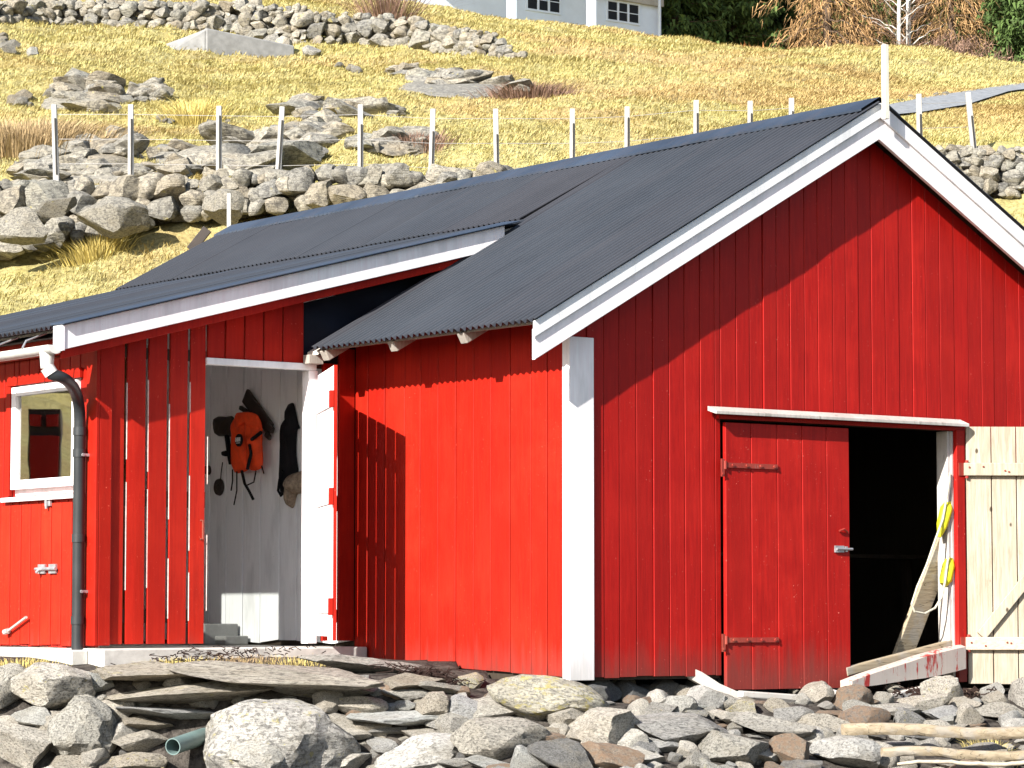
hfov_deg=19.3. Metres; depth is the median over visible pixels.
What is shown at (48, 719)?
cobble
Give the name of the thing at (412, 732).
cobble
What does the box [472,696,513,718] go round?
boulder
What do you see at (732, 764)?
cobble
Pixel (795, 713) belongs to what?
cobble
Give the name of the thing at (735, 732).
cobble
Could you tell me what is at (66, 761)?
boulder
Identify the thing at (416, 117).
fence wire
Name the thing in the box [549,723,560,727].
cobble
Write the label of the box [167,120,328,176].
rock outcrop
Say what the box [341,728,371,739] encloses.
cobble
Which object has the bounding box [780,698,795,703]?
cobble
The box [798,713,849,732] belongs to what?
boulder
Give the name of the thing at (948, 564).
float on rope
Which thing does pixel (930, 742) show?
cobble
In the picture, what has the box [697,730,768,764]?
boulder
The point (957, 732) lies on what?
driftwood log
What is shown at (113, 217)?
boulder
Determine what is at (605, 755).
boulder
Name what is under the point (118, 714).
cobble
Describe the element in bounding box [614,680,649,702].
foundation stone
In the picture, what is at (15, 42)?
field stone
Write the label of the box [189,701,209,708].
cobble
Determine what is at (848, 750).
boulder
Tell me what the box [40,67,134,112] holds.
rock outcrop
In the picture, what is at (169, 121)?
field stone
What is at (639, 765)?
cobble
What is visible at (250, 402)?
garment
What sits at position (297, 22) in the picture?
dry stone wall
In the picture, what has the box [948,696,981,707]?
cobble
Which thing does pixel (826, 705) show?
cobble
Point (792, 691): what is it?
cobble
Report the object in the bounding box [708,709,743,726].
cobble
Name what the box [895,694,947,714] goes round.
boulder
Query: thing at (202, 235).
old board
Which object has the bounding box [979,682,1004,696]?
cobble
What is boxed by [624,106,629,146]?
fence post
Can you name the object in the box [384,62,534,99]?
rock outcrop
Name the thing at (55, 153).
fence post
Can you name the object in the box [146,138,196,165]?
rock outcrop
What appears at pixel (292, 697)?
cobble
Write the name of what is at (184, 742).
drain pipe
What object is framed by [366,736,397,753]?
cobble
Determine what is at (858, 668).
threshold board
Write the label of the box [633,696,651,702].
cobble
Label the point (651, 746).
cobble
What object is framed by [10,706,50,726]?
boulder
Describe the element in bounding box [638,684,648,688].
cobble
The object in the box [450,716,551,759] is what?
boulder
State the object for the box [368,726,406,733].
cobble
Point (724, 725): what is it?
cobble
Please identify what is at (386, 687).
cobble
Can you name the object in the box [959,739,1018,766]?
grass tuft
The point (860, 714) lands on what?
cobble
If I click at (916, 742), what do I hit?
cobble
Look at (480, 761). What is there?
cobble
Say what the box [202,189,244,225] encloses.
boulder
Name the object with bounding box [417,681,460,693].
slab
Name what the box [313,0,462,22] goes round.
bare bush
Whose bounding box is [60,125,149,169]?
rock outcrop
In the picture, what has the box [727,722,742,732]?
cobble
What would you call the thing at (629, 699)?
cobble
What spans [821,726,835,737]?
cobble
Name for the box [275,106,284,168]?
fence post
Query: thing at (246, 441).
life jacket
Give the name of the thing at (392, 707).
cobble
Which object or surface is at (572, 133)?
fence post
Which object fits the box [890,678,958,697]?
pale board
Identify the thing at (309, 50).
boulder
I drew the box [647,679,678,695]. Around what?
foundation stone
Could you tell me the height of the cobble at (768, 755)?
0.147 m
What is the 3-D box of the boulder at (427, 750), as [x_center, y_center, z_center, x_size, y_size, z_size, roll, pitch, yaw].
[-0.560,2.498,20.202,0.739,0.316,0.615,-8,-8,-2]
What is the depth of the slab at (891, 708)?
21.50 m
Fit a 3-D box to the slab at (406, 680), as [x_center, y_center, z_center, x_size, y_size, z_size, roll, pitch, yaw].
[-0.690,2.062,20.912,0.499,0.122,0.326,2,-5,-20]
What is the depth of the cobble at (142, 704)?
20.64 m
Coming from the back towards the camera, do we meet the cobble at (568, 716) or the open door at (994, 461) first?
the open door at (994, 461)
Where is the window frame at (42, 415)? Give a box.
[10,380,80,489]
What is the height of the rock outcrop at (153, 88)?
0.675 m
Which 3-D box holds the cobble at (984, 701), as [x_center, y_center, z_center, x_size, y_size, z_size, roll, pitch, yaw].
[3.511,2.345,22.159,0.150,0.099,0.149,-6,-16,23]
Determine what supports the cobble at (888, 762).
on the ground at (174, 234)
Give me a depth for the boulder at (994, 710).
21.79 m
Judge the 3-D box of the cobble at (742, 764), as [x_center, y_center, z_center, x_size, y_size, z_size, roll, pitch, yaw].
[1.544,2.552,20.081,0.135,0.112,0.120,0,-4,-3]
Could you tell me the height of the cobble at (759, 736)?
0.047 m
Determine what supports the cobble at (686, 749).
on the ground at (174, 234)
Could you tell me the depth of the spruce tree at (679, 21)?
93.66 m
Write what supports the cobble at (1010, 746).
on the ground at (174, 234)
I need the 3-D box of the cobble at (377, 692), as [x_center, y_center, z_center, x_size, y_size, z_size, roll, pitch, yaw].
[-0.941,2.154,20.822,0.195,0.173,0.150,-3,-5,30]
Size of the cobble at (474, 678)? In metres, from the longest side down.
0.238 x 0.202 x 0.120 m
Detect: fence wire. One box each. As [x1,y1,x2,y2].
[57,108,787,118]
[138,136,678,143]
[157,164,425,167]
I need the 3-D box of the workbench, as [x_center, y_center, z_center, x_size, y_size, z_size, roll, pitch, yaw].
[2.318,1.966,24.777,3.000,1.140,0.360,3,-5,-37]
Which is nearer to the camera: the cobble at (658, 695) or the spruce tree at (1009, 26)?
the cobble at (658, 695)
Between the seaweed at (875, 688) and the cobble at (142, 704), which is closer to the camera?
the cobble at (142, 704)
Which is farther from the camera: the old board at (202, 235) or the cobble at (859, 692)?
the old board at (202, 235)
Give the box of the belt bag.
[213,416,233,436]
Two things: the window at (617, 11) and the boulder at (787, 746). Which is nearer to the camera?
the boulder at (787, 746)
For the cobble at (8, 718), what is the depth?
20.49 m
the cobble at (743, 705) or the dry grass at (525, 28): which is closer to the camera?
the cobble at (743, 705)
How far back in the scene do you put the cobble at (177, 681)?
20.70 m
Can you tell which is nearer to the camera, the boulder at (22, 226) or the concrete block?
the boulder at (22, 226)
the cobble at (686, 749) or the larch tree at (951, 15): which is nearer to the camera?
the cobble at (686, 749)
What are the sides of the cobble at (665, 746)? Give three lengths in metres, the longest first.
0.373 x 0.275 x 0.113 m
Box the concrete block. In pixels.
[167,28,293,58]
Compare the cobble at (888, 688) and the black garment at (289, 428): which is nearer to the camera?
the cobble at (888, 688)
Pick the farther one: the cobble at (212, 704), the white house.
the white house
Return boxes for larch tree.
[752,0,893,49]
[804,0,918,46]
[896,0,1003,57]
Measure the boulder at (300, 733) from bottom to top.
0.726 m
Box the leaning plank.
[892,537,939,653]
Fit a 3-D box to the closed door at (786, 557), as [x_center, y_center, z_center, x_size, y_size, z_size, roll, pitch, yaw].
[2.039,1.282,22.348,1.290,1.955,0.062,3,-5,-37]
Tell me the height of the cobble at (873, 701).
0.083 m
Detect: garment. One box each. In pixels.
[239,389,274,439]
[277,403,299,496]
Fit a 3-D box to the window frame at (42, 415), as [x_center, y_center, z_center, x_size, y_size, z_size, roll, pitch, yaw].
[-3.518,0.391,22.757,0.058,0.785,1.035,3,-5,-37]
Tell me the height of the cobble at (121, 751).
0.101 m
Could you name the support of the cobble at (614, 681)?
on the ground at (174, 234)
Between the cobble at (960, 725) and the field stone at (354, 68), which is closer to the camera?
the cobble at (960, 725)
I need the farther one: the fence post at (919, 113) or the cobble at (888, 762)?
the fence post at (919, 113)
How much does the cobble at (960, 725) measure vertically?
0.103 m
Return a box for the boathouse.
[0,44,1023,689]
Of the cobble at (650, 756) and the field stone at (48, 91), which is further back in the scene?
the field stone at (48, 91)
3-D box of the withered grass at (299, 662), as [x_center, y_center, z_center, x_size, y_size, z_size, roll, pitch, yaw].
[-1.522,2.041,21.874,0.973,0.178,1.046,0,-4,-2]
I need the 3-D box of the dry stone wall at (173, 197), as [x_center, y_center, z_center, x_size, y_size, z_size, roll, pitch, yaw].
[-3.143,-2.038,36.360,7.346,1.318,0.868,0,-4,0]
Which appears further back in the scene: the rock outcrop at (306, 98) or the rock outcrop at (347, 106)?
the rock outcrop at (306, 98)
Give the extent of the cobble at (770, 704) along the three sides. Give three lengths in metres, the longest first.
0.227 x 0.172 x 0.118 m
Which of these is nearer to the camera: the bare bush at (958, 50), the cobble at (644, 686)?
the cobble at (644, 686)
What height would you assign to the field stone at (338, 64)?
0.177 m
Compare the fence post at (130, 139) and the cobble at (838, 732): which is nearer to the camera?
the cobble at (838, 732)
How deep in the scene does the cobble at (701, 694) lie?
21.03 m
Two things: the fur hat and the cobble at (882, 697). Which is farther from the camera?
the fur hat
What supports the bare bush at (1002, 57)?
on the ground at (174, 234)
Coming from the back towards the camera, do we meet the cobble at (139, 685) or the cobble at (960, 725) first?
the cobble at (960, 725)
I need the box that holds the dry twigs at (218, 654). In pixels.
[110,644,325,664]
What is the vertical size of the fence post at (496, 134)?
1.342 m
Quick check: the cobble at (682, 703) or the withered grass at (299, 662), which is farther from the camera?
the withered grass at (299, 662)
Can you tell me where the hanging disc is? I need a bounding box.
[214,462,223,495]
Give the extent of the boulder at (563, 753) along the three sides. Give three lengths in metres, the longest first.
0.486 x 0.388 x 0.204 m
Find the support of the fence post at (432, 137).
on the ground at (174, 234)
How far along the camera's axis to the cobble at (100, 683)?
20.72 m
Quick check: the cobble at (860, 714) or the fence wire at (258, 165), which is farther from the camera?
the fence wire at (258, 165)
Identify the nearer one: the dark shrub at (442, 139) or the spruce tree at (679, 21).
the dark shrub at (442, 139)
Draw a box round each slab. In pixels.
[90,661,201,680]
[104,681,273,703]
[111,730,167,751]
[115,706,213,719]
[117,717,172,729]
[166,660,384,689]
[260,685,377,697]
[298,653,421,672]
[346,710,437,725]
[379,673,445,688]
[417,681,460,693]
[635,712,728,744]
[730,712,816,736]
[872,703,922,717]
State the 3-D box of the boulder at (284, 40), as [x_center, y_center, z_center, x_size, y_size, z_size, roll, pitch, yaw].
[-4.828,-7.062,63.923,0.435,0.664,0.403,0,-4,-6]
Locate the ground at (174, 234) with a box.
[0,0,1023,767]
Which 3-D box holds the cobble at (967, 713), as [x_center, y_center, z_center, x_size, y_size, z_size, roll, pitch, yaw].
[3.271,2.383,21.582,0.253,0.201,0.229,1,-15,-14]
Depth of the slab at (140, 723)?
20.49 m
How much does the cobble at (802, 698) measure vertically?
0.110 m
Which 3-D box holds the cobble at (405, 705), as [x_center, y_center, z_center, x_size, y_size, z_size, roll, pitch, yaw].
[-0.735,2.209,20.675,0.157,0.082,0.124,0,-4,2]
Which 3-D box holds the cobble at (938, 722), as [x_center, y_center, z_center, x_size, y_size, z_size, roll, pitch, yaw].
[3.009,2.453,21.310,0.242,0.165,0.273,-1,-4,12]
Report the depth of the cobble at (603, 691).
21.18 m
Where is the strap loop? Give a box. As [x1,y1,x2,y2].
[224,435,230,464]
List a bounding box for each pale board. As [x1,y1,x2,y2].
[686,670,752,698]
[737,691,795,698]
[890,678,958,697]
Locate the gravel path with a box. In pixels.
[889,83,1023,113]
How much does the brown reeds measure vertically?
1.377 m
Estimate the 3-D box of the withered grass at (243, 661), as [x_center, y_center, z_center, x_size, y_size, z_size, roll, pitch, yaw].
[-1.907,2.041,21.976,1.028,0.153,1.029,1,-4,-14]
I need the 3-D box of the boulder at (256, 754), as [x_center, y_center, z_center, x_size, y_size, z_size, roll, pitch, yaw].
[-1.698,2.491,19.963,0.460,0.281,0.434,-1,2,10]
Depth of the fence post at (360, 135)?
36.57 m
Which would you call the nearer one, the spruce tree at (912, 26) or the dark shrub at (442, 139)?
the dark shrub at (442, 139)
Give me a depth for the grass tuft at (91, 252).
35.65 m
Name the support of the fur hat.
attached to the boathouse
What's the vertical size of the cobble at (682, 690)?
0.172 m
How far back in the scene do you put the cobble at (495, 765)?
19.59 m
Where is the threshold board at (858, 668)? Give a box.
[846,640,952,675]
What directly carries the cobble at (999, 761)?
on the ground at (174, 234)
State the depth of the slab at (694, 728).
20.22 m
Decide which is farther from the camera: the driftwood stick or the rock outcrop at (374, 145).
the rock outcrop at (374, 145)
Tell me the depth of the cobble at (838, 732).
20.83 m
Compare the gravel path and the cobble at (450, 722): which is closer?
the cobble at (450, 722)
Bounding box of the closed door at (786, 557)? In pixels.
[721,422,852,689]
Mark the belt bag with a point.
(221, 425)
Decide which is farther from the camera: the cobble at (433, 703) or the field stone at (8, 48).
the field stone at (8, 48)
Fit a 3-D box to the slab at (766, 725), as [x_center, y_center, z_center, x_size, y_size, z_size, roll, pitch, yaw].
[1.788,2.357,20.873,0.610,0.180,0.449,0,-6,-4]
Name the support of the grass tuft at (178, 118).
on the ground at (174, 234)
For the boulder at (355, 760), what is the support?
on the ground at (174, 234)
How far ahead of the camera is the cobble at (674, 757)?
19.95 m
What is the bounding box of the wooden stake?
[227,193,230,226]
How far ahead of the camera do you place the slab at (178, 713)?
20.49 m
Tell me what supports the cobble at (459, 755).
on the cobble at (455, 763)
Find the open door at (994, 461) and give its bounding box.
[958,427,1023,683]
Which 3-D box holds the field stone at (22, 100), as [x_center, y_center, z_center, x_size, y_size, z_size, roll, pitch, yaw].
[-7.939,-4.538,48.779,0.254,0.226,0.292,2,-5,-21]
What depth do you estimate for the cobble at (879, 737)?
21.00 m
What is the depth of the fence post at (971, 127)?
36.57 m
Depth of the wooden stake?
33.58 m
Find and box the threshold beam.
[840,645,965,686]
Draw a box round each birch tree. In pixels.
[847,0,954,45]
[863,0,939,46]
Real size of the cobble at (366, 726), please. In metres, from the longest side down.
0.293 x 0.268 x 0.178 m
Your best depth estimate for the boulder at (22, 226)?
35.37 m
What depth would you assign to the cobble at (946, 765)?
20.58 m
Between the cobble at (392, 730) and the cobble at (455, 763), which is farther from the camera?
the cobble at (392, 730)
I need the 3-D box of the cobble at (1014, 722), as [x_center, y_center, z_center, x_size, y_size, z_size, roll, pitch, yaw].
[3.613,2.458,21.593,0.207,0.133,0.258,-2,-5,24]
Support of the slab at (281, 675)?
on the ground at (174, 234)
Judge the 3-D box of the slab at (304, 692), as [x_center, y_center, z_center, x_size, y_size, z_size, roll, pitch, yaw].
[-1.371,2.114,20.785,0.800,0.159,0.585,2,-5,-25]
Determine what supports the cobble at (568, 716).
on the ground at (174, 234)
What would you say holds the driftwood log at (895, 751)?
on the ground at (174, 234)
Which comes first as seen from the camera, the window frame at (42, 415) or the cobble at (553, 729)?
the cobble at (553, 729)
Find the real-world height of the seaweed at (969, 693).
0.117 m
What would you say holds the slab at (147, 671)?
on the ground at (174, 234)
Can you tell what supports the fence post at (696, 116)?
on the ground at (174, 234)
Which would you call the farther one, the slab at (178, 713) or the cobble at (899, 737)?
the cobble at (899, 737)
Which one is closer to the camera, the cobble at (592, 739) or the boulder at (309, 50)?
the cobble at (592, 739)
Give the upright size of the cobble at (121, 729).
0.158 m
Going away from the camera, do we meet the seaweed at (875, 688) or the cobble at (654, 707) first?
the cobble at (654, 707)
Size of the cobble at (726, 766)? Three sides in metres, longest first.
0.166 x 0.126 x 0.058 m
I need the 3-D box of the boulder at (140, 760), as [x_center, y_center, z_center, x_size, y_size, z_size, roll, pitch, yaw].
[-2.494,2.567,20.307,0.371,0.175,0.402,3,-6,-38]
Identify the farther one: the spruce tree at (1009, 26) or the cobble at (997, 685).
the spruce tree at (1009, 26)
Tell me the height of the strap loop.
0.251 m
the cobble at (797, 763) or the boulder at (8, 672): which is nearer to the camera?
the cobble at (797, 763)
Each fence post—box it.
[51,104,59,180]
[128,104,133,174]
[216,106,221,169]
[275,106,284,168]
[358,104,362,166]
[428,109,435,169]
[493,109,498,162]
[570,109,574,157]
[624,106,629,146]
[693,100,698,133]
[747,101,752,122]
[789,98,793,114]
[916,94,922,135]
[965,92,976,148]
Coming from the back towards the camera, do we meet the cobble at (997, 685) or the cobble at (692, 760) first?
the cobble at (997, 685)
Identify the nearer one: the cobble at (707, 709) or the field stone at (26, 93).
the cobble at (707, 709)
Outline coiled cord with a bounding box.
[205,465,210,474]
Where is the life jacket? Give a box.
[230,412,264,504]
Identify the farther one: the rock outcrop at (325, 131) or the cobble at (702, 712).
the rock outcrop at (325, 131)
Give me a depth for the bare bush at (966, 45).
87.08 m
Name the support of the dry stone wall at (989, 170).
on the ground at (174, 234)
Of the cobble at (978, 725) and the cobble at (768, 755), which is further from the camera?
the cobble at (978, 725)
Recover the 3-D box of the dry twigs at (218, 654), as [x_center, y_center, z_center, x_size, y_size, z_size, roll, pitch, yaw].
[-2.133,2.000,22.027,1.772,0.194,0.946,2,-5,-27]
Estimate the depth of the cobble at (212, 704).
20.65 m
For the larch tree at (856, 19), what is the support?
on the ground at (174, 234)
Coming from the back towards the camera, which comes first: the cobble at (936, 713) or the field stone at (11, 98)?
the field stone at (11, 98)
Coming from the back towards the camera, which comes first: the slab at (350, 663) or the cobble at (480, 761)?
the slab at (350, 663)
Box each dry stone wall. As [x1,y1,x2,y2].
[0,0,262,32]
[0,160,512,260]
[234,3,527,58]
[935,144,1023,198]
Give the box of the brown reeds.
[0,113,184,164]
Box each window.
[525,0,560,14]
[606,0,639,25]
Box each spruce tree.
[661,0,732,43]
[661,0,759,44]
[698,0,792,48]
[760,0,811,49]
[774,0,867,49]
[793,0,901,46]
[859,0,904,42]
[878,0,960,46]
[934,0,1016,52]
[970,0,1023,62]
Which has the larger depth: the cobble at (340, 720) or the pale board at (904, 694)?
the pale board at (904, 694)
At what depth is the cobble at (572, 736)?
20.00 m
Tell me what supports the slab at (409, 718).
on the ground at (174, 234)
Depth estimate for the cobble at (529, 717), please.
20.40 m
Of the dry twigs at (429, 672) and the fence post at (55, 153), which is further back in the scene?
the fence post at (55, 153)
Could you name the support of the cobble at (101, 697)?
on the ground at (174, 234)
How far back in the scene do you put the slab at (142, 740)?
20.38 m
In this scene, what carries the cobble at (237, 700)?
on the ground at (174, 234)
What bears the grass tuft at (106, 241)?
on the ground at (174, 234)
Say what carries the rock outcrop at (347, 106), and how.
on the ground at (174, 234)
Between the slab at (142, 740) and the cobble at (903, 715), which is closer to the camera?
the slab at (142, 740)
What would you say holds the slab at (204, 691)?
on the ground at (174, 234)
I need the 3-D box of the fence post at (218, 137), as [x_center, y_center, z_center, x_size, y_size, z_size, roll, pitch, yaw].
[-3.557,-2.688,36.600,0.074,1.376,0.173,0,-4,0]
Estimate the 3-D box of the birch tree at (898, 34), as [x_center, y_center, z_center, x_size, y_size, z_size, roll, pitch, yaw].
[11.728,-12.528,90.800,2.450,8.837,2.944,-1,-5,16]
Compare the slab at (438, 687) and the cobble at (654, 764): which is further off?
the slab at (438, 687)
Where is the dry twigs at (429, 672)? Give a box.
[367,662,485,685]
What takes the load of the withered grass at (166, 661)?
on the ground at (174, 234)
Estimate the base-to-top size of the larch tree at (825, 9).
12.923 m
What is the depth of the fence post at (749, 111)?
36.57 m
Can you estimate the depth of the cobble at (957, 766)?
20.48 m
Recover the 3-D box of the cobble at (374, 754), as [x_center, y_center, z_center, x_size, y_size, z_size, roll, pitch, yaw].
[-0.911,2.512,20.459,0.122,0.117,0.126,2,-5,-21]
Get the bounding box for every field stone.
[0,32,7,37]
[0,43,16,54]
[4,39,20,47]
[6,94,17,104]
[13,96,27,106]
[14,89,32,98]
[43,87,55,96]
[159,118,167,122]
[168,118,174,123]
[334,62,343,67]
[350,65,362,72]
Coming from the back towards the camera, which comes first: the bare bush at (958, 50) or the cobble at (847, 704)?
the bare bush at (958, 50)
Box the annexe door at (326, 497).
[316,365,336,640]
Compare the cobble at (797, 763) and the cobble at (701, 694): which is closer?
the cobble at (797, 763)
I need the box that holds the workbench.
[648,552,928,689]
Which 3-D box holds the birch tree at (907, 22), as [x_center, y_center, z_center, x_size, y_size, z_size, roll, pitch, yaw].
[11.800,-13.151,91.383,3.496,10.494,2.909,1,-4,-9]
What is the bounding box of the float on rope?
[911,473,954,614]
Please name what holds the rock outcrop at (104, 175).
on the ground at (174, 234)
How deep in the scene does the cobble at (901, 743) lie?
20.87 m
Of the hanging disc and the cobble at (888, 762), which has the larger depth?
the hanging disc
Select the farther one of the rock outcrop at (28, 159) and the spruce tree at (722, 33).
the spruce tree at (722, 33)
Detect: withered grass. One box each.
[96,656,258,667]
[201,654,323,665]
[240,655,328,667]
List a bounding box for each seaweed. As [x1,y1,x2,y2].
[865,682,900,692]
[892,686,996,698]
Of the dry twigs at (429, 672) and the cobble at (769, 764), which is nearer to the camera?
the cobble at (769, 764)
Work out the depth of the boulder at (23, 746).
20.29 m
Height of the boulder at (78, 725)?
0.486 m
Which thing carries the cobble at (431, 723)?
on the ground at (174, 234)
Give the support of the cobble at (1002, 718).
on the ground at (174, 234)
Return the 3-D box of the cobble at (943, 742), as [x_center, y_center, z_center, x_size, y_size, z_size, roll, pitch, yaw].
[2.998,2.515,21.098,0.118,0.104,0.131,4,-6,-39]
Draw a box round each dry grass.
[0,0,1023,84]
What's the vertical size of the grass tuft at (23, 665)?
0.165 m
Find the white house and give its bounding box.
[409,0,663,36]
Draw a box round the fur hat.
[283,471,301,507]
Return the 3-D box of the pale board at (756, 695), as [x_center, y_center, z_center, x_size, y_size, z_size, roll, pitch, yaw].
[2.128,2.302,22.072,1.138,0.127,0.070,3,-5,-31]
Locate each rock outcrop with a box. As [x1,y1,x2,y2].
[0,161,203,183]
[6,144,80,174]
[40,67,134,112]
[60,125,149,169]
[126,77,174,103]
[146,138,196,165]
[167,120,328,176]
[265,101,354,147]
[287,93,324,107]
[321,96,406,118]
[344,126,439,157]
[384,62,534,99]
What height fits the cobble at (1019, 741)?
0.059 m
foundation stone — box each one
[585,680,621,701]
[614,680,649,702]
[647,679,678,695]
[684,679,697,685]
[713,677,723,684]
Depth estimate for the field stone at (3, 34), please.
62.37 m
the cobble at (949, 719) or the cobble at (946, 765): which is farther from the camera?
the cobble at (949, 719)
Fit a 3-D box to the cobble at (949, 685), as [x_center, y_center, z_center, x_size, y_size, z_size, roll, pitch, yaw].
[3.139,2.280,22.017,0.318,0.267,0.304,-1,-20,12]
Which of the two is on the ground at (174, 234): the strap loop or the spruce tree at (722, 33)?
the spruce tree at (722, 33)
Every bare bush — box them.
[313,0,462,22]
[894,28,978,55]
[914,29,1001,58]
[967,39,1021,61]
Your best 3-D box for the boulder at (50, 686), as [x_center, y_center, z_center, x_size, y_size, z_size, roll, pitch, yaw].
[-3.177,2.088,20.789,0.682,0.343,0.613,-3,-5,37]
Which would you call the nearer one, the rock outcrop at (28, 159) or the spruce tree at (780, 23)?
the rock outcrop at (28, 159)
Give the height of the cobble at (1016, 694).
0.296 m
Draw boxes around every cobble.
[0,715,18,723]
[34,710,60,730]
[81,748,109,766]
[88,672,113,691]
[95,694,106,700]
[98,760,111,767]
[102,697,128,721]
[113,722,139,739]
[117,701,135,715]
[119,749,128,754]
[132,681,150,689]
[135,702,153,706]
[162,677,192,686]
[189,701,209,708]
[207,700,218,708]
[231,697,243,703]
[279,696,296,698]
[312,691,344,713]
[326,712,356,728]
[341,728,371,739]
[345,710,361,715]
[353,721,391,737]
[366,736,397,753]
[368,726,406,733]
[370,687,382,695]
[370,748,378,757]
[380,684,407,699]
[382,688,428,700]
[387,702,398,710]
[394,700,415,710]
[400,728,437,736]
[415,691,449,714]
[423,714,439,729]
[434,712,468,733]
[436,758,470,767]
[449,694,477,719]
[453,672,483,688]
[454,752,467,757]
[455,686,470,696]
[463,755,509,767]
[486,763,507,767]
[510,745,549,767]
[525,715,544,720]
[544,732,565,740]
[545,727,559,732]
[546,708,584,724]
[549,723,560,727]
[559,724,569,735]
[566,730,580,742]
[581,737,602,742]
[584,684,610,700]
[611,680,635,683]
[617,728,649,747]
[622,695,640,703]
[627,698,648,715]
[631,740,661,753]
[631,746,665,763]
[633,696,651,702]
[634,763,650,767]
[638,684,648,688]
[644,701,676,714]
[646,689,667,702]
[647,761,664,767]
[648,736,678,751]
[663,695,697,712]
[667,752,682,762]
[674,685,692,695]
[674,740,700,757]
[677,751,710,767]
[683,708,707,717]
[686,684,727,709]
[699,758,723,767]
[703,706,717,718]
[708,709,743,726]
[717,723,729,727]
[718,691,737,709]
[719,764,733,767]
[725,699,756,712]
[726,761,736,767]
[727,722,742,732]
[728,729,740,735]
[735,760,753,767]
[748,734,768,737]
[754,701,765,703]
[759,748,777,762]
[763,697,789,712]
[764,761,784,767]
[773,706,813,721]
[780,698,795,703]
[780,759,822,767]
[787,689,798,693]
[790,692,812,704]
[798,681,834,702]
[801,726,824,742]
[816,710,841,716]
[817,701,835,709]
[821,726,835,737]
[831,684,872,709]
[835,727,869,739]
[837,705,890,722]
[842,699,872,710]
[868,735,885,739]
[870,699,878,704]
[873,691,893,703]
[875,741,898,767]
[884,741,913,746]
[885,684,901,692]
[888,735,905,740]
[893,707,924,723]
[897,756,917,767]
[904,735,934,739]
[906,738,920,745]
[919,738,940,746]
[920,675,963,704]
[920,705,957,719]
[923,719,951,725]
[934,737,950,746]
[938,715,953,723]
[938,764,953,767]
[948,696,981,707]
[949,759,987,767]
[950,723,969,726]
[954,702,984,724]
[960,742,1006,750]
[969,723,987,726]
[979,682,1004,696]
[981,696,988,703]
[982,690,1009,702]
[983,749,1013,767]
[998,710,1022,724]
[1001,718,1023,726]
[1003,743,1014,749]
[1008,677,1023,707]
[1014,739,1023,743]
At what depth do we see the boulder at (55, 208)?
35.45 m
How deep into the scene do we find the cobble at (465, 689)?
20.88 m
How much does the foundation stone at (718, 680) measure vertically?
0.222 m
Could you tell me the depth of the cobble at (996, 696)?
22.10 m
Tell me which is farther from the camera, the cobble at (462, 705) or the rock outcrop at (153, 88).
the rock outcrop at (153, 88)
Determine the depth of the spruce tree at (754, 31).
94.35 m
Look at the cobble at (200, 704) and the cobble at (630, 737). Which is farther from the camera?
the cobble at (200, 704)
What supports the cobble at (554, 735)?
on the ground at (174, 234)
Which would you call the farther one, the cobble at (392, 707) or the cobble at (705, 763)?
the cobble at (392, 707)
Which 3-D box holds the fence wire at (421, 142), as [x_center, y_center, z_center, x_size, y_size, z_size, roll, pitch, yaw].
[-1.077,-2.986,36.602,8.941,0.135,0.014,0,-4,0]
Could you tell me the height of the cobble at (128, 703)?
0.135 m
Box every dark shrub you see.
[350,128,479,154]
[451,79,592,100]
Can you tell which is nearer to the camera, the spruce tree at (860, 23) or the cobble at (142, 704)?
the cobble at (142, 704)
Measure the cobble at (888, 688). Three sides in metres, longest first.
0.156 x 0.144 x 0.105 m
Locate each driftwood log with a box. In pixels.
[841,723,1023,739]
[880,746,1023,760]
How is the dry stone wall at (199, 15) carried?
on the ground at (174, 234)
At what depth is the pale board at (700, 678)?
21.82 m
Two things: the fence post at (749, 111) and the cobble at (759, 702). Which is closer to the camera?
the cobble at (759, 702)
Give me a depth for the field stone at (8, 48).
59.36 m
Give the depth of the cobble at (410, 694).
20.73 m
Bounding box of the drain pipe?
[165,728,205,754]
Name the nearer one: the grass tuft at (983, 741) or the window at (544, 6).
the grass tuft at (983, 741)
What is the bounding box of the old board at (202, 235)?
[187,226,210,248]
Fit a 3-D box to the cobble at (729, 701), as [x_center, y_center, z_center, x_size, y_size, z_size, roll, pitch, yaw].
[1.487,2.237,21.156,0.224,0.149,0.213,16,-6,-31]
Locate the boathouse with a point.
(586, 418)
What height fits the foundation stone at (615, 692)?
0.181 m
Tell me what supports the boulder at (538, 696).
on the ground at (174, 234)
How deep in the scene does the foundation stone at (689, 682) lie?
21.95 m
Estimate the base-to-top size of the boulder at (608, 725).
0.300 m
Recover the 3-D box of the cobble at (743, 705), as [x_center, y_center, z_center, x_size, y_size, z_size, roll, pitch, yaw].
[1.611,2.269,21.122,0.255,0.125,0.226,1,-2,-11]
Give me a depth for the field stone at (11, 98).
48.85 m
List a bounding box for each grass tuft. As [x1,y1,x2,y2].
[0,655,72,667]
[21,228,154,268]
[75,233,139,252]
[115,94,268,126]
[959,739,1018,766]
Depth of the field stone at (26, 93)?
49.10 m
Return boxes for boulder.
[0,207,47,244]
[0,663,25,709]
[0,721,51,767]
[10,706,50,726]
[11,662,95,709]
[26,47,38,55]
[36,196,76,217]
[47,694,116,755]
[48,755,97,767]
[76,196,149,238]
[107,752,167,767]
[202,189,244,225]
[203,698,360,767]
[229,740,283,767]
[275,36,292,44]
[302,45,321,57]
[338,696,388,713]
[340,752,371,767]
[374,732,458,767]
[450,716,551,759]
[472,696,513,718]
[487,674,609,718]
[527,738,593,767]
[566,707,642,744]
[580,741,644,767]
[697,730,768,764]
[769,733,809,762]
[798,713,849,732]
[809,735,881,767]
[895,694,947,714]
[975,702,1023,717]
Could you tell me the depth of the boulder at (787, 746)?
20.24 m
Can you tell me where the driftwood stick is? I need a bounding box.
[897,760,1023,766]

